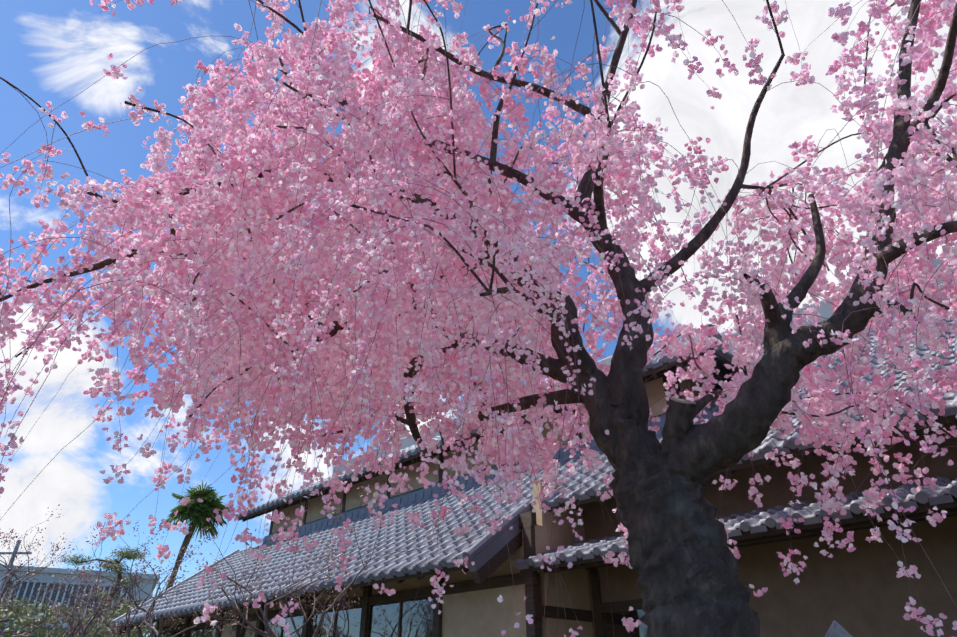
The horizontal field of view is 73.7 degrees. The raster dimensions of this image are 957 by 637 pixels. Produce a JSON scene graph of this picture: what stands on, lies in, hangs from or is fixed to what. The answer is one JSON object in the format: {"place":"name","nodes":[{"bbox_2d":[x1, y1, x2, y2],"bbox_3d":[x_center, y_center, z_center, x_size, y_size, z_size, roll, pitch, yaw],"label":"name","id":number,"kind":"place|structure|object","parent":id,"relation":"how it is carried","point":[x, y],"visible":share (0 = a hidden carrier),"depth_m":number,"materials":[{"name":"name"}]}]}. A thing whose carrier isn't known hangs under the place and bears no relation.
{"place":"outdoors","nodes":[
{"label":"outdoors","id":0,"kind":"place"},
{"bbox_2d":[1,581,129,636],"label":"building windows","id":1,"kind":"structure","parent":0,"point":[37,585],"depth_m":47.75,"materials":[{"name":"grey glass"}]},
{"bbox_2d":[0,580,152,636],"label":"building slats","id":2,"kind":"object","parent":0,"point":[32,590],"visible":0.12,"depth_m":47.56,"materials":[{"name":"grey metal"}]},
{"bbox_2d":[160,480,229,588],"bbox_3d":[-14.896,13.717,31.862,3.389,11.086,3.171,-1,-30,1],"label":"palm","id":3,"kind":"object","parent":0,"point":[207,506],"depth_m":33.29,"materials":[{"name":"green plant"}]},
{"bbox_2d":[0,0,956,636],"label":"sky","id":4,"kind":"structure","parent":0,"point":[53,51],"materials":[{"name":"blue"}]},
{"bbox_2d":[582,421,956,636],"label":"plaster wall","id":5,"kind":"structure","parent":0,"point":[861,590],"depth_m":6.78,"materials":[{"name":"beige paint"}]},
{"label":"ground","id":6,"kind":"structure","parent":0,"visible":0},
{"bbox_2d":[0,540,31,596],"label":"utility pole","id":7,"kind":"object","parent":6,"relation":"on","point":[10,562],"visible":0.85,"depth_m":37.39,"materials":[{"name":"grey concrete"}]},
{"bbox_2d":[0,596,154,636],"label":"bushes","id":8,"kind":"object","parent":6,"relation":"on","point":[11,626],"visible":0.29,"depth_m":19.11,"materials":[{"name":"green plant"}]},
{"bbox_2d":[0,565,159,636],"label":"concrete building","id":9,"kind":"structure","parent":6,"relation":"on","point":[148,588],"depth_m":48.62,"materials":[{"name":"grey concrete"}]},
{"bbox_2d":[81,557,126,636],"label":"pine trunk","id":10,"kind":"object","parent":6,"relation":"on","point":[119,576],"visible":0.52,"depth_m":24.60,"materials":[{"name":"brown plant"}]},
{"bbox_2d":[59,546,150,611],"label":"pine needle pads","id":11,"kind":"object","parent":10,"relation":"attached to","point":[110,567],"visible":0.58,"depth_m":24.74,"materials":[{"name":"green plant"}]},
{"bbox_2d":[0,477,434,636],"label":"shrub branches","id":12,"kind":"object","parent":6,"relation":"on","point":[270,632],"visible":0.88,"depth_m":8.98,"materials":[{"name":"brown plant"}]},
{"bbox_2d":[0,458,443,636],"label":"tree buds","id":13,"kind":"object","parent":12,"relation":"attached to","point":[144,568],"visible":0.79,"depth_m":9.39,"materials":[{"name":"plant"}]},
{"bbox_2d":[154,365,716,636],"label":"plaster walls","id":14,"kind":"structure","parent":6,"relation":"on","point":[470,614],"depth_m":8.93,"materials":[{"name":"beige paint"}]},
{"bbox_2d":[172,453,584,589],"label":"roof","id":15,"kind":"structure","parent":14,"relation":"attached to","point":[365,530],"depth_m":12.43,"materials":[{"name":"tile"}]},
{"bbox_2d":[235,353,690,517],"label":"roof front","id":16,"kind":"structure","parent":14,"relation":"on","point":[655,362],"depth_m":14.82,"materials":[{"name":"tile"}]},
{"bbox_2d":[119,347,956,628],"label":"roof eaves","id":17,"kind":"object","parent":14,"relation":"on","point":[801,526],"visible":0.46,"depth_m":8.34,"materials":[{"name":"brown wood"}]},
{"bbox_2d":[689,348,746,380],"bbox_3d":[4.431,1.192,12.225,6.106,1.786,3.073,26,-39,-37],"label":"roof hip end","id":18,"kind":"object","parent":17,"relation":"on","point":[721,367],"depth_m":10.58,"materials":[{"name":"tile"}]},
{"bbox_2d":[529,345,956,509],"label":"roof","id":19,"kind":"structure","parent":14,"relation":"attached to","point":[586,490],"depth_m":7.27,"materials":[{"name":"tile"}]},
{"bbox_2d":[695,278,956,418],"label":"roof","id":20,"kind":"structure","parent":19,"relation":"on","point":[873,360],"depth_m":8.93,"materials":[{"name":"tile"}]},
{"bbox_2d":[0,0,956,636],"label":"cherry trunk and limbs","id":21,"kind":"object","parent":6,"relation":"on","point":[684,562],"visible":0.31,"depth_m":3.51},
{"bbox_2d":[0,0,956,636],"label":"cherry blossoms","id":22,"kind":"object","parent":21,"relation":"attached to","point":[226,274],"visible":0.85,"depth_m":4.21,"materials":[{"name":"pink plant"}]},
{"bbox_2d":[0,0,956,636],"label":"twigs","id":23,"kind":"object","parent":21,"relation":"attached to","point":[190,276],"visible":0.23,"depth_m":4.10,"materials":[{"name":"brown plant"}]},
{"bbox_2d":[669,397,695,403],"bbox_3d":[1.138,0.461,3.555,0.140,0.085,0.127,-1,-30,1],"label":"cut branch end","id":24,"kind":"object","parent":21,"relation":"attached to","point":[682,400],"visible":0.98,"depth_m":3.52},
{"bbox_2d":[117,367,956,636],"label":"timber frame","id":25,"kind":"object","parent":6,"relation":"on","point":[535,608],"visible":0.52,"depth_m":8.63,"materials":[{"name":"brown wood"}]},
{"bbox_2d":[113,507,516,625],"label":"tiled roof","id":26,"kind":"structure","parent":25,"relation":"on","point":[451,546],"depth_m":10.39,"materials":[{"name":"tile"}]},
{"bbox_2d":[161,597,647,636],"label":"window glass panes","id":27,"kind":"object","parent":25,"relation":"in","point":[384,619],"visible":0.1,"depth_m":9.96,"materials":[{"name":"grey glass"}]},
{"bbox_2d":[113,257,955,628],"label":"ridge and verge tiles","id":28,"kind":"structure","parent":25,"relation":"on","point":[481,551],"depth_m":12.61,"materials":[{"name":"grey tile"}]},
{"bbox_2d":[513,476,956,569],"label":"lower tiled roof","id":29,"kind":"structure","parent":25,"relation":"attached to","point":[755,519],"depth_m":6.37,"materials":[{"name":"tile"}]},
{"bbox_2d":[825,620,852,636],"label":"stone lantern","id":30,"kind":"object","parent":6,"relation":"on","point":[835,629],"visible":1,"depth_m":3.33,"materials":[{"name":"stone"}]}
]}

